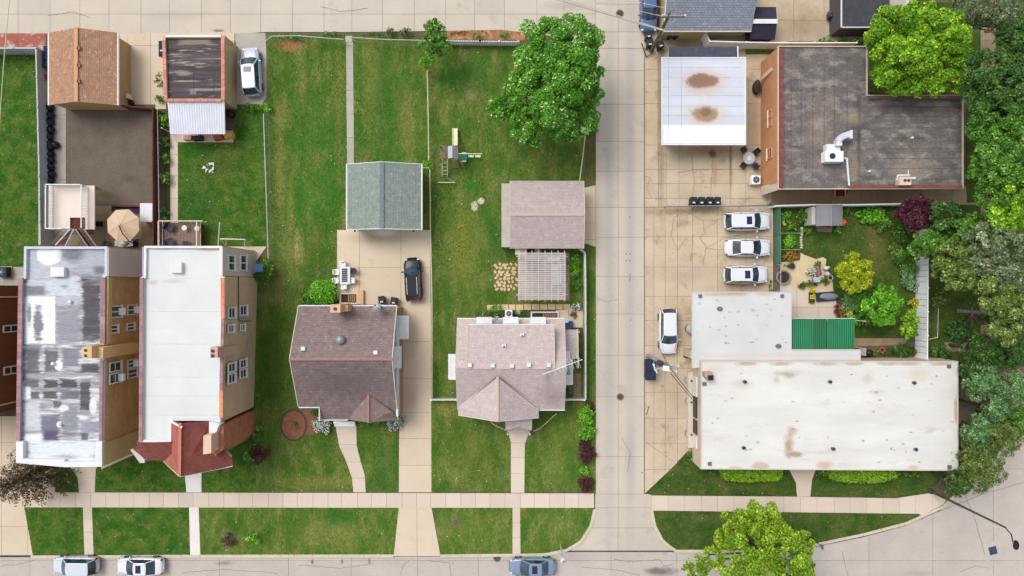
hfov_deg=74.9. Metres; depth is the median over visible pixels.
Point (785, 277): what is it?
fire pit
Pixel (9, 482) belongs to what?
bare tree
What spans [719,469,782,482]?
hedge
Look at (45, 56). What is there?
wheelie bin
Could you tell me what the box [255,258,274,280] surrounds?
bush
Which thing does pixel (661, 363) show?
utility pole
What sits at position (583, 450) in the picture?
bush
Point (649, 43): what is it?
wheelie bin
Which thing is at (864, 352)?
garden grill
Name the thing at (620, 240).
alley
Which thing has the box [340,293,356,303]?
basement stairs
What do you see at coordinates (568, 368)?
tv antenna
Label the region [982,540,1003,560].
storm grate
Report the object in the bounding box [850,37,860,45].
bush
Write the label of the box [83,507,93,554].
footpath
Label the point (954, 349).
footpath
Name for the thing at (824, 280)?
bush
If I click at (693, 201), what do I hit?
wheelie bin
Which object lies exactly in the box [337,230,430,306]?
driveway
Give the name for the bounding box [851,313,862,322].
bush
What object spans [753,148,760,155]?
patio chair
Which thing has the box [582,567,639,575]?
pavement crack
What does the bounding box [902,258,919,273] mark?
bush
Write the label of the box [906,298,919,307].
bush
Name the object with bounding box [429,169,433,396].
chain link fence
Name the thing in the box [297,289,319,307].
bush
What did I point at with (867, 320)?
bush
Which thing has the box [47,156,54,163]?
garbage bag
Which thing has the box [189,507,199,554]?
footpath
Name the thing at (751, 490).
lawn
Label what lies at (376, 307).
satellite dish
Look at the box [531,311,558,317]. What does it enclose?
basement stairs
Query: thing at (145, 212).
outdoor table
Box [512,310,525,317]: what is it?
bush
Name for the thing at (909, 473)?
bush
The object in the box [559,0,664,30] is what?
overhead cable
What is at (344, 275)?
dining table
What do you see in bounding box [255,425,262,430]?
bush
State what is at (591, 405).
bush
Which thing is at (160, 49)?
wheelie bin
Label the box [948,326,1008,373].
pine tree
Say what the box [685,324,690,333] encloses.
gas tank
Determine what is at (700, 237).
pavement crack
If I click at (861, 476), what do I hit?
hedge
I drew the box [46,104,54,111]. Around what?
garbage bag
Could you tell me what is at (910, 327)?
leafy tree
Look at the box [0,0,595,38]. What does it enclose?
alley
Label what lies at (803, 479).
footpath
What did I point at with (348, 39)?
gate threshold
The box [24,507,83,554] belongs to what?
lawn
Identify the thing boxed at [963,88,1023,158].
leafy tree
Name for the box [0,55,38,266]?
lawn
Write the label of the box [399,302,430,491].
driveway
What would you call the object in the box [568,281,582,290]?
bush
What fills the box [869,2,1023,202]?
lawn
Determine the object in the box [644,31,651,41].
wheelie bin
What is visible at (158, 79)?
bush
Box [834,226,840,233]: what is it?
bush
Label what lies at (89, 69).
garage
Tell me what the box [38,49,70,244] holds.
footpath
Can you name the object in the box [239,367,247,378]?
window
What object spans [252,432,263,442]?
bush
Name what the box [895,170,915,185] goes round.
rooftop unit
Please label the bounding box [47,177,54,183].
garbage bag
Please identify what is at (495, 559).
manhole cover
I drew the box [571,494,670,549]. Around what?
apron
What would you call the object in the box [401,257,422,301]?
parked car
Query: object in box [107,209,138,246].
patio umbrella
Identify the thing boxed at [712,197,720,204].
wheelie bin
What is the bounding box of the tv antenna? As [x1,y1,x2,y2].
[542,355,581,375]
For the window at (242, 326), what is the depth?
62.30 m
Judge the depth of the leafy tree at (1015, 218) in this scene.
56.81 m
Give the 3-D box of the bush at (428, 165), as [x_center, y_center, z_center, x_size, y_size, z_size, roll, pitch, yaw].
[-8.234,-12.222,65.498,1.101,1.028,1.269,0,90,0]
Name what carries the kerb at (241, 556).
on the street
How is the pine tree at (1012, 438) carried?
on the soil at (966, 410)
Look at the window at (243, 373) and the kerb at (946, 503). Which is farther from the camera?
the kerb at (946, 503)
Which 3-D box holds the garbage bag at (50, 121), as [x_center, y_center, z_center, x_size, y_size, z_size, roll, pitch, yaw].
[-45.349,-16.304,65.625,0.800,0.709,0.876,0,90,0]
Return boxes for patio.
[53,206,155,249]
[173,131,233,141]
[493,262,517,290]
[519,253,568,300]
[556,308,582,326]
[780,284,835,317]
[781,253,832,290]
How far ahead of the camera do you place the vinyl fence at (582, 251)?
64.92 m
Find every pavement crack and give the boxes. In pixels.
[185,569,277,573]
[299,563,371,568]
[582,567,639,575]
[685,210,705,265]
[930,482,1022,514]
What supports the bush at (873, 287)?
on the soil at (966, 410)
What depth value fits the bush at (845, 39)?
65.19 m
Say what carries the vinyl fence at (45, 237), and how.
on the footpath at (59, 134)
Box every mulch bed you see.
[282,411,305,439]
[302,408,319,434]
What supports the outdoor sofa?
on the patio at (567, 284)
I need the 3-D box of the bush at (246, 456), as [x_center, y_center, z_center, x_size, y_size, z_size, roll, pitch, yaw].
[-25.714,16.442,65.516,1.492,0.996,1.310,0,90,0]
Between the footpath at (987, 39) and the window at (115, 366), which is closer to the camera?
the window at (115, 366)
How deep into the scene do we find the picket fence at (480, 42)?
65.25 m
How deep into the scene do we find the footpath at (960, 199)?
65.95 m
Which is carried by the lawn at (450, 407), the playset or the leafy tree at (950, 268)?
the playset
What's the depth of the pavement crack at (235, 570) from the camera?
66.09 m
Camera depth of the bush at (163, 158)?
65.36 m
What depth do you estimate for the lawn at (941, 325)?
65.95 m
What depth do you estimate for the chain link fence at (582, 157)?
64.86 m
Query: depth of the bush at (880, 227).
65.42 m
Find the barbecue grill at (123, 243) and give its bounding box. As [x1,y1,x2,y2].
[115,240,132,246]
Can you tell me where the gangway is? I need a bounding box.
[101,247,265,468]
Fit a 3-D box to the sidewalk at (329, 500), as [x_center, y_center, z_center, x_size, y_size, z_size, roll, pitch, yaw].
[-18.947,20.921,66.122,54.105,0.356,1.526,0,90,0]
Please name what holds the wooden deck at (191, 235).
on the lawn at (197, 161)
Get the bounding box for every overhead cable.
[0,0,9,116]
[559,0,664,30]
[568,0,664,29]
[594,0,659,15]
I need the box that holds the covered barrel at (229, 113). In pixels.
[225,109,234,117]
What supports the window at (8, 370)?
in the apartment building at (9, 304)
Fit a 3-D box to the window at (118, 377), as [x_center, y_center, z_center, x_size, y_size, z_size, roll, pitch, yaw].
[-35.340,8.071,59.947,0.520,1.859,1.075,0,90,0]
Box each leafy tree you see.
[418,18,453,57]
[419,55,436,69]
[486,12,605,147]
[681,499,815,575]
[834,251,874,294]
[860,282,904,326]
[862,0,973,98]
[893,194,937,232]
[899,309,919,339]
[907,229,948,260]
[929,198,964,239]
[930,236,981,291]
[952,211,994,245]
[953,0,1023,39]
[959,47,1023,132]
[961,220,1023,292]
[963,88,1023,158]
[964,137,1023,218]
[973,264,1023,347]
[986,169,1023,237]
[992,17,1023,67]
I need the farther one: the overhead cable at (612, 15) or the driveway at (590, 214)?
the driveway at (590, 214)
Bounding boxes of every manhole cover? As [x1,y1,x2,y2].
[452,519,459,525]
[493,557,500,561]
[616,10,623,17]
[617,393,623,400]
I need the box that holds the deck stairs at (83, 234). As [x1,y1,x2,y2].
[52,228,95,245]
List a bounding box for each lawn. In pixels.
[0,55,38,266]
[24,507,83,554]
[55,459,185,491]
[92,507,189,554]
[178,104,268,492]
[199,507,398,554]
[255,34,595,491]
[433,507,592,553]
[646,451,944,496]
[653,511,918,549]
[746,49,774,53]
[781,206,921,337]
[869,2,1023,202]
[929,205,1023,367]
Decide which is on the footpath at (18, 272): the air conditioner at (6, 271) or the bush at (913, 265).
the air conditioner at (6, 271)
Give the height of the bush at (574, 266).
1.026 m
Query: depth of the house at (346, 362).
61.36 m
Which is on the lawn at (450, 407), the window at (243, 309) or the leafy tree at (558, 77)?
the leafy tree at (558, 77)
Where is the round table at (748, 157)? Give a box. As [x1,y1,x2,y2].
[743,152,754,163]
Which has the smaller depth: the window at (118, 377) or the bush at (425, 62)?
the window at (118, 377)
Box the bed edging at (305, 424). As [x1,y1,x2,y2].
[280,409,306,440]
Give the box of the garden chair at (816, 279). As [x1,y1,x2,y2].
[813,277,819,281]
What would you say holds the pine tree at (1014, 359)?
on the soil at (966, 410)
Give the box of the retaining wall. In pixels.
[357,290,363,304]
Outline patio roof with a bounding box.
[792,318,865,348]
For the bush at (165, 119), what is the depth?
65.10 m
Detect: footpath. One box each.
[0,267,23,284]
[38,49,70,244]
[70,467,96,491]
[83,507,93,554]
[170,134,177,222]
[185,473,201,491]
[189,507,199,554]
[336,426,365,491]
[346,40,353,163]
[508,430,528,492]
[513,508,520,553]
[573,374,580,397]
[771,187,966,204]
[790,470,814,496]
[855,338,906,346]
[929,195,975,204]
[944,342,971,351]
[981,0,995,340]
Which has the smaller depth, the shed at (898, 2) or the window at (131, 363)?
the window at (131, 363)
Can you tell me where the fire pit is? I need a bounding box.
[775,270,790,284]
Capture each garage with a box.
[48,27,130,109]
[162,35,236,109]
[346,161,422,231]
[502,181,584,255]
[659,0,756,38]
[661,46,745,144]
[829,0,888,36]
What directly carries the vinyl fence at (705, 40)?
on the parking court at (668, 185)
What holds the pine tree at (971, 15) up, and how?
on the soil at (966, 410)
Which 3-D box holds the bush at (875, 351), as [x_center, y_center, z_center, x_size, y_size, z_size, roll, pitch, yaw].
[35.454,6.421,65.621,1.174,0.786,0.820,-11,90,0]
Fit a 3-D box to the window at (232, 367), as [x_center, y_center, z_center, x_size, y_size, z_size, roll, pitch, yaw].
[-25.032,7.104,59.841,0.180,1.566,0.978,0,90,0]
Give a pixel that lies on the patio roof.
(823, 333)
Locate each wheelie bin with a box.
[43,46,47,52]
[43,53,47,60]
[43,61,47,68]
[159,41,162,57]
[378,296,386,303]
[390,297,397,304]
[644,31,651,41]
[645,39,652,49]
[656,39,664,51]
[688,197,696,205]
[696,197,704,205]
[704,197,712,204]
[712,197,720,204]
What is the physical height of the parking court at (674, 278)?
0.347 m
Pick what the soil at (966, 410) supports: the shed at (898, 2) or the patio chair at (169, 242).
the shed at (898, 2)
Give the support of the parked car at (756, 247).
on the parking court at (674, 278)
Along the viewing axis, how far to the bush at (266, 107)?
65.36 m
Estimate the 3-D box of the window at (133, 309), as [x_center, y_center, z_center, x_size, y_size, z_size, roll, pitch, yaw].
[-35.340,2.045,62.587,0.520,1.580,1.117,0,90,0]
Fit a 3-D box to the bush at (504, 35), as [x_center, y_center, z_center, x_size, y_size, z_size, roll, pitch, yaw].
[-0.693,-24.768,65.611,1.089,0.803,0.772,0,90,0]
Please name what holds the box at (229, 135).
on the patio at (179, 138)
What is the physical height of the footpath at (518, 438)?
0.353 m
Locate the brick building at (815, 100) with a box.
[760,46,963,194]
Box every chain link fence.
[157,109,164,245]
[263,114,272,258]
[266,35,346,44]
[351,37,424,44]
[427,70,429,159]
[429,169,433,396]
[579,133,585,180]
[664,205,773,207]
[774,264,780,290]
[929,303,938,339]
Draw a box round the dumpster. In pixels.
[644,359,655,379]
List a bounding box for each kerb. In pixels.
[31,554,393,557]
[440,509,595,556]
[650,496,955,552]
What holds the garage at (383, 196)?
on the lawn at (450, 407)
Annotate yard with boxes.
[66,104,154,205]
[756,0,865,41]
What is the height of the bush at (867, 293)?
1.590 m
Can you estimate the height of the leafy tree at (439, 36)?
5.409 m
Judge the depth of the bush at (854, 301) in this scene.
65.05 m
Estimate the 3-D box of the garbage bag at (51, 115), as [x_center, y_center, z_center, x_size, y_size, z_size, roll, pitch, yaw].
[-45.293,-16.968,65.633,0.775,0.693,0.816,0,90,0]
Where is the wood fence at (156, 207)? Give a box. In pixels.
[121,105,161,245]
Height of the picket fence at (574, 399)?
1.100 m
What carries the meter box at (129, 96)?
attached to the garage at (89, 69)
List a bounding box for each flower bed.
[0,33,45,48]
[158,107,170,219]
[447,29,524,40]
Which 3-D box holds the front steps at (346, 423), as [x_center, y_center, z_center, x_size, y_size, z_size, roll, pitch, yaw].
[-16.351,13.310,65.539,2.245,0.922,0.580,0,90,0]
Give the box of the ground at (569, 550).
[0,434,1010,555]
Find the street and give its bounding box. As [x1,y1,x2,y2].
[0,427,1023,575]
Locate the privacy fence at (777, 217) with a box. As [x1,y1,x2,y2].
[774,208,780,263]
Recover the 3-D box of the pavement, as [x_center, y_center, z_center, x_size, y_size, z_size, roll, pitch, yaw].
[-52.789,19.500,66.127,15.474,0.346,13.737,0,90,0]
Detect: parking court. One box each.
[645,33,787,206]
[645,206,772,492]
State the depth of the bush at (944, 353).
65.25 m
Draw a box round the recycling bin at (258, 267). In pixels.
[254,264,262,271]
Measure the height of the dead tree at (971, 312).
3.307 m
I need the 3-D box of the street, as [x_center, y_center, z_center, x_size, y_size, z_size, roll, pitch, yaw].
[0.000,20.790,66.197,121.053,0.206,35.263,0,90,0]
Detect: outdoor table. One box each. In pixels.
[140,203,151,221]
[528,261,540,270]
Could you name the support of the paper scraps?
on the lawn at (197, 161)
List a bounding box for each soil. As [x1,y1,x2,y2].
[0,0,1023,553]
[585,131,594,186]
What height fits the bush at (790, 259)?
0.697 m
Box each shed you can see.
[745,7,776,41]
[804,205,842,231]
[889,0,908,14]
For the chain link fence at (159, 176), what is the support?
on the flower bed at (166, 189)
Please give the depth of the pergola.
63.35 m
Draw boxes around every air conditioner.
[0,266,12,277]
[505,309,512,316]
[749,175,760,185]
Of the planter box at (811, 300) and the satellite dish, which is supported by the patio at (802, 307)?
the planter box at (811, 300)
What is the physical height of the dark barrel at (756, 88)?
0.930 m
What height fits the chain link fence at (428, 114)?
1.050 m
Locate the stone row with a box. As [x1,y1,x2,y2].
[800,227,802,248]
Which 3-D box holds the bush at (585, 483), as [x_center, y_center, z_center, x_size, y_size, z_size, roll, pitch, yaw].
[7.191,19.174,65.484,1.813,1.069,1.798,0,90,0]
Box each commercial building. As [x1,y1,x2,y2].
[683,292,860,367]
[686,357,957,470]
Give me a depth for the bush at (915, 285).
65.41 m
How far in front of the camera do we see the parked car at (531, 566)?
65.17 m
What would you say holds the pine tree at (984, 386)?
on the soil at (966, 410)
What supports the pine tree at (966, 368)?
on the soil at (966, 410)
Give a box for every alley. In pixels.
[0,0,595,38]
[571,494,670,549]
[596,0,656,493]
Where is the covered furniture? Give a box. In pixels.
[826,10,832,20]
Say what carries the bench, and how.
on the patio at (143, 235)
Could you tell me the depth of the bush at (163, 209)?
65.53 m
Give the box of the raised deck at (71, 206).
[45,184,94,229]
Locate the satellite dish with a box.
[372,303,380,311]
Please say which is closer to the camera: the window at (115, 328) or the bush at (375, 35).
the window at (115, 328)
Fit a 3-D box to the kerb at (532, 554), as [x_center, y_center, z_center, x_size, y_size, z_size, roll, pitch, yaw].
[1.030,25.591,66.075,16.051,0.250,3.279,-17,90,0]
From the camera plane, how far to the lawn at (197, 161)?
65.98 m
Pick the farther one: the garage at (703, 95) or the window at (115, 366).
the garage at (703, 95)
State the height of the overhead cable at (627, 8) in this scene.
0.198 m
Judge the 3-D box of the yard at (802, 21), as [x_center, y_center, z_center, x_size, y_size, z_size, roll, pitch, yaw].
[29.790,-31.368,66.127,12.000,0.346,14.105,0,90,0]
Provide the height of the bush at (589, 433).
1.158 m
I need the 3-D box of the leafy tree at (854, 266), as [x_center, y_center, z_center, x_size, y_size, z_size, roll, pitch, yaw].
[32.165,-1.405,63.911,3.496,4.318,3.924,-23,90,0]
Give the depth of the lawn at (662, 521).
65.96 m
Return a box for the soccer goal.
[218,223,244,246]
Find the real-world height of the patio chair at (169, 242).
0.830 m
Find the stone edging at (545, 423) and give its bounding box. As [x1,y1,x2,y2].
[533,413,556,431]
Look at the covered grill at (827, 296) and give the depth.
65.49 m
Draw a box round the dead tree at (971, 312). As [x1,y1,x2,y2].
[957,303,986,324]
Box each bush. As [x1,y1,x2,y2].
[153,71,162,87]
[154,95,164,101]
[158,114,168,126]
[159,137,169,146]
[159,153,170,163]
[159,172,170,184]
[160,207,169,214]
[220,532,235,546]
[241,102,259,111]
[242,450,254,462]
[243,531,259,543]
[248,445,270,464]
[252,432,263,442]
[253,272,263,281]
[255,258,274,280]
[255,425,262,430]
[260,102,271,112]
[279,33,301,40]
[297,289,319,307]
[308,278,337,304]
[308,408,318,416]
[311,417,331,434]
[321,31,340,36]
[362,32,384,36]
[386,27,394,35]
[386,415,405,431]
[398,27,412,36]
[422,157,432,168]
[471,32,483,39]
[473,311,486,316]
[487,304,503,316]
[500,32,509,38]
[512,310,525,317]
[566,254,581,277]
[566,385,572,392]
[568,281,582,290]
[569,302,581,310]
[576,404,593,427]
[576,476,594,492]
[577,438,596,465]
[578,425,596,440]
[579,465,589,474]
[586,402,594,411]
[781,211,791,223]
[782,250,797,261]
[783,233,797,248]
[786,222,796,230]
[796,207,807,223]
[797,281,805,288]
[801,226,813,234]
[805,268,817,276]
[805,279,817,286]
[813,261,820,269]
[818,34,833,41]
[819,276,829,284]
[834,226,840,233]
[835,35,848,41]
[839,293,854,314]
[843,206,853,214]
[843,310,852,316]
[845,291,864,313]
[848,316,860,326]
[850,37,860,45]
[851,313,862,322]
[854,206,887,223]
[854,282,873,311]
[858,309,876,325]
[871,217,892,232]
[871,281,880,296]
[872,348,879,356]
[883,347,892,356]
[888,241,902,260]
[889,223,912,246]
[891,246,911,264]
[892,341,916,357]
[898,471,918,476]
[899,263,915,290]
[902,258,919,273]
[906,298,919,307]
[908,280,918,291]
[930,343,951,359]
[932,291,950,307]
[943,317,973,344]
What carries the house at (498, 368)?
on the lawn at (450, 407)
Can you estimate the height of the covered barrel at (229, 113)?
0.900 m
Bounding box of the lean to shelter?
[161,102,224,133]
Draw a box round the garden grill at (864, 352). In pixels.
[861,349,872,355]
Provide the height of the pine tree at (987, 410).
7.521 m
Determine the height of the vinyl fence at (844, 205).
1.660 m
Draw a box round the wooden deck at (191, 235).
[158,220,206,245]
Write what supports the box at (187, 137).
on the patio at (179, 138)
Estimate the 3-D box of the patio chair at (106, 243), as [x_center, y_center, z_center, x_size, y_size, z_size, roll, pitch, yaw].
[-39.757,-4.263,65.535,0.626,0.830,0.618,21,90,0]
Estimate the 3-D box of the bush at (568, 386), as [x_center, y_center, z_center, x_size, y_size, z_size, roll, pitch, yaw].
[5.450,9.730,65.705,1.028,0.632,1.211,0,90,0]
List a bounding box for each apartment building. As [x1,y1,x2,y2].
[0,285,18,412]
[16,246,141,466]
[130,246,256,476]
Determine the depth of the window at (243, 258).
62.95 m
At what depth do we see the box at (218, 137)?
65.29 m
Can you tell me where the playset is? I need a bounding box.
[438,128,481,182]
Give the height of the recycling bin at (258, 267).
0.650 m
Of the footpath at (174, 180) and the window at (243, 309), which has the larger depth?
the footpath at (174, 180)
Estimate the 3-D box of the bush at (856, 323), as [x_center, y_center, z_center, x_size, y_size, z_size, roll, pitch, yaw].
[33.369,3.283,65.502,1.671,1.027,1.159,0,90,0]
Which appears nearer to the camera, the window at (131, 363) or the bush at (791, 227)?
the window at (131, 363)
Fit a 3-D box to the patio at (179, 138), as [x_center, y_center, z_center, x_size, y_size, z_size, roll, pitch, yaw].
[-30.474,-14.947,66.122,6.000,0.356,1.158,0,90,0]
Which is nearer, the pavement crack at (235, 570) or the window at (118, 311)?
the window at (118, 311)
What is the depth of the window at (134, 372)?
62.72 m
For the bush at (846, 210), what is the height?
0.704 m
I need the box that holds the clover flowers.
[7,30,978,540]
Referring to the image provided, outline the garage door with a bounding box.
[366,229,411,230]
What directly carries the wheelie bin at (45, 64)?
on the footpath at (59, 134)
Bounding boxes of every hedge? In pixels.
[358,421,388,426]
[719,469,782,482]
[826,470,897,483]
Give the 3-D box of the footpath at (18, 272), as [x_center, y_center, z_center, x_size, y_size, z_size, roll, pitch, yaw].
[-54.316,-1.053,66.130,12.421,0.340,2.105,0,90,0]
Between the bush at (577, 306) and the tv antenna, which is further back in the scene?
the bush at (577, 306)
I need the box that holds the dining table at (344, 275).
[340,267,350,283]
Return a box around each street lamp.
[560,544,565,563]
[928,489,1018,549]
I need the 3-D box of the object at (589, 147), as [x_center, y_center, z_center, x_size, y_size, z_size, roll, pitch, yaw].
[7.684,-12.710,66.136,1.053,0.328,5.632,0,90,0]
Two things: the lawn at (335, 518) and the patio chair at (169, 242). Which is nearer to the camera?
the patio chair at (169, 242)
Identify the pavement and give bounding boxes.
[0,416,54,554]
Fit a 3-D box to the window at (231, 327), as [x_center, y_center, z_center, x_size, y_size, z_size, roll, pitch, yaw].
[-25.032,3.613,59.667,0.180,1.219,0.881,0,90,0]
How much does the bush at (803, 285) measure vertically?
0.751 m
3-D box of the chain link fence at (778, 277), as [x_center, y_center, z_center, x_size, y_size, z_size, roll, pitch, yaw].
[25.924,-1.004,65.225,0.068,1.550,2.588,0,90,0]
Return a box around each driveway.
[120,33,165,108]
[166,32,234,103]
[235,33,266,103]
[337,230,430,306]
[394,507,439,555]
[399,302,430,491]
[585,185,595,246]
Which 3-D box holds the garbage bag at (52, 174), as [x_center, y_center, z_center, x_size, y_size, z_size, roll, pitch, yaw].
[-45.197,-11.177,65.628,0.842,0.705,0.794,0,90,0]
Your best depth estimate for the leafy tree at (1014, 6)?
58.37 m
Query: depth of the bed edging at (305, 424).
65.92 m
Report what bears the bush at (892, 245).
on the soil at (966, 410)
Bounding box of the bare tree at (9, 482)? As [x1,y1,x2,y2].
[0,447,78,507]
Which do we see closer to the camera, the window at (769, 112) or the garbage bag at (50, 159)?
the window at (769, 112)
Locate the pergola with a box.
[516,251,567,300]
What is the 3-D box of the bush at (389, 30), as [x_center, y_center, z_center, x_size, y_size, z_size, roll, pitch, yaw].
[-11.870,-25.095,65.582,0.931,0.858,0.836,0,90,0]
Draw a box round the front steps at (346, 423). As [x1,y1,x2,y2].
[333,420,355,426]
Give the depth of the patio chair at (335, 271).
65.52 m
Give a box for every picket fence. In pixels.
[430,398,456,400]
[446,39,518,45]
[565,398,584,400]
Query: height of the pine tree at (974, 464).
7.477 m
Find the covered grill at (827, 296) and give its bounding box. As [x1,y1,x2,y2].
[815,291,838,301]
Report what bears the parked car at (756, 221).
on the parking court at (674, 278)
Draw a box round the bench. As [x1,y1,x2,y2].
[111,205,139,212]
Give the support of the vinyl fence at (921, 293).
on the lawn at (858, 234)
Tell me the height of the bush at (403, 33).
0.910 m
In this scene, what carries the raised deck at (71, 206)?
on the soil at (966, 410)
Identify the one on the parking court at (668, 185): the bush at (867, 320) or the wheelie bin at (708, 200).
the wheelie bin at (708, 200)
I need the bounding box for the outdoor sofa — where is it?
[552,265,560,283]
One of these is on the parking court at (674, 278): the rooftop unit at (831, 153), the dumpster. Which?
the dumpster
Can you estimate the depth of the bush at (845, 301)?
65.30 m
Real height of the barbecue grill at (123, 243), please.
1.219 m
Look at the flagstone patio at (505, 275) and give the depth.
65.98 m
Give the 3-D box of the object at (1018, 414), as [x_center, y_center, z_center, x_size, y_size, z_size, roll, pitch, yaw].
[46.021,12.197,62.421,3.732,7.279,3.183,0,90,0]
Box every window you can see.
[3,324,17,332]
[3,365,17,375]
[109,360,122,372]
[109,371,124,384]
[112,305,125,317]
[112,324,119,333]
[126,322,135,330]
[127,304,140,315]
[127,357,139,368]
[127,367,138,378]
[228,255,235,271]
[228,306,236,318]
[228,323,234,332]
[228,361,236,372]
[228,371,236,384]
[239,304,247,315]
[239,357,247,368]
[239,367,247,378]
[240,255,247,271]
[240,323,245,331]
[766,147,771,160]
[767,109,771,119]
[767,118,771,127]
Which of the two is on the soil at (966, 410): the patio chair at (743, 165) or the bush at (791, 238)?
the bush at (791, 238)
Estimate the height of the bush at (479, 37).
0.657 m
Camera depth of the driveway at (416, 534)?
65.98 m
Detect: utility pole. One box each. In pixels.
[646,354,678,373]
[650,11,685,52]
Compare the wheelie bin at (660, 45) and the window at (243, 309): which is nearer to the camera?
the window at (243, 309)
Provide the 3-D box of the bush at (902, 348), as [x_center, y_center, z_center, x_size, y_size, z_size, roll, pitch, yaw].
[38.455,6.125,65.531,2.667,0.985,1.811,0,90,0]
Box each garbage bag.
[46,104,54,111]
[46,111,54,118]
[46,118,54,125]
[46,126,54,133]
[46,132,53,139]
[47,150,54,157]
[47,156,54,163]
[47,163,54,170]
[47,170,56,177]
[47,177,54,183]
[51,141,59,148]
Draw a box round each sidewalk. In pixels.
[46,492,593,507]
[652,493,945,514]
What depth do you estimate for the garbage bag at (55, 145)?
65.49 m
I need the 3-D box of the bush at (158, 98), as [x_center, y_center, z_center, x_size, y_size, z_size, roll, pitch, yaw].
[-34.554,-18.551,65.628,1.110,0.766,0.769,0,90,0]
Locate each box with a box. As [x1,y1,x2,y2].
[126,93,132,99]
[183,135,193,140]
[193,135,203,141]
[213,134,224,141]
[223,132,235,139]
[565,318,572,328]
[809,292,814,302]
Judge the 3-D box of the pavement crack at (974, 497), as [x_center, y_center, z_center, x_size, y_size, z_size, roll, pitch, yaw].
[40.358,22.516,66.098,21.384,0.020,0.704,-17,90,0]
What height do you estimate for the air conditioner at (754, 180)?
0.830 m
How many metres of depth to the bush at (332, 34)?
65.67 m
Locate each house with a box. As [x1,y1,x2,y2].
[289,304,408,422]
[448,317,579,434]
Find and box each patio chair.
[95,221,104,226]
[101,241,109,246]
[162,222,175,231]
[163,237,175,245]
[332,278,338,282]
[333,269,338,274]
[350,268,355,273]
[740,145,747,153]
[740,162,746,168]
[752,163,760,169]
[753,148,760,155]
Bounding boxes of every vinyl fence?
[0,47,52,245]
[578,249,585,399]
[700,32,814,48]
[769,203,900,207]
[812,42,857,45]
[915,229,928,359]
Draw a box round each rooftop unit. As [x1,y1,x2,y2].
[821,130,852,185]
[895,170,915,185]
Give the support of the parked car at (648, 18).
on the alley at (620, 240)
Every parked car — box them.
[53,554,99,575]
[117,555,164,575]
[238,47,263,96]
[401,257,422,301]
[509,556,554,575]
[638,0,659,32]
[657,308,680,353]
[723,209,769,232]
[723,263,766,285]
[724,236,769,258]
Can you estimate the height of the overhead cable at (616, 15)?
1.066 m
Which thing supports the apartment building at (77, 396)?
on the soil at (966, 410)
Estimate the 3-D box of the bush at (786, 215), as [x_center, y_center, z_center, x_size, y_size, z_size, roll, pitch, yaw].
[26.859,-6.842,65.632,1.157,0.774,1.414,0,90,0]
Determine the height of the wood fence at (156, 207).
1.660 m
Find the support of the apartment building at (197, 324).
on the soil at (966, 410)
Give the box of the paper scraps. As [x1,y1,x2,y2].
[202,162,213,172]
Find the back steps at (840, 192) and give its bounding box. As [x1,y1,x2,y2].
[835,189,848,196]
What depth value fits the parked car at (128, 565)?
65.17 m
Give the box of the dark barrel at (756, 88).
[752,80,760,94]
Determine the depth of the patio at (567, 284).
65.95 m
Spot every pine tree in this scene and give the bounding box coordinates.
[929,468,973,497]
[947,0,991,28]
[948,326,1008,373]
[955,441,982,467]
[957,353,987,378]
[957,443,1008,495]
[958,359,1002,402]
[958,388,1016,425]
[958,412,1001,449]
[961,413,1023,459]
[964,307,1023,332]
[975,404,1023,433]
[981,338,1023,369]
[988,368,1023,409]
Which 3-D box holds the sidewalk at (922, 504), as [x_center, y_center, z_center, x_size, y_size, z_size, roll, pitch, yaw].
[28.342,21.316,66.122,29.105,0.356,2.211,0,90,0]
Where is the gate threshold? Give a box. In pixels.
[345,36,351,41]
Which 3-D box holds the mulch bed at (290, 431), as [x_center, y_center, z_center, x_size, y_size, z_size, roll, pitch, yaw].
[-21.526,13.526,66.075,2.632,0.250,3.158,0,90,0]
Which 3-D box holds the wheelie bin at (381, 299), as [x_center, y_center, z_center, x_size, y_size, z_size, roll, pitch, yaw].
[-12.686,1.165,65.433,0.631,1.051,0.766,-9,90,0]
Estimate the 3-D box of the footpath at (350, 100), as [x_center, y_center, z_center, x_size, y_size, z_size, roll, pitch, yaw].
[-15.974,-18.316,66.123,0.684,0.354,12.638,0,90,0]
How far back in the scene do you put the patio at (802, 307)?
65.96 m
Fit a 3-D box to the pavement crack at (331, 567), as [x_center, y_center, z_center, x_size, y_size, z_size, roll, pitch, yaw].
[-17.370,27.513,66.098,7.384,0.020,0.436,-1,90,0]
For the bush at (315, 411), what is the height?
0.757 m
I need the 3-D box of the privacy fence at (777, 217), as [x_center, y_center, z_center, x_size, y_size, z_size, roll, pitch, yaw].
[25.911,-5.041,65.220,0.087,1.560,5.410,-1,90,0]
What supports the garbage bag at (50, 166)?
on the footpath at (59, 134)
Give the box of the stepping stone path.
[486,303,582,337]

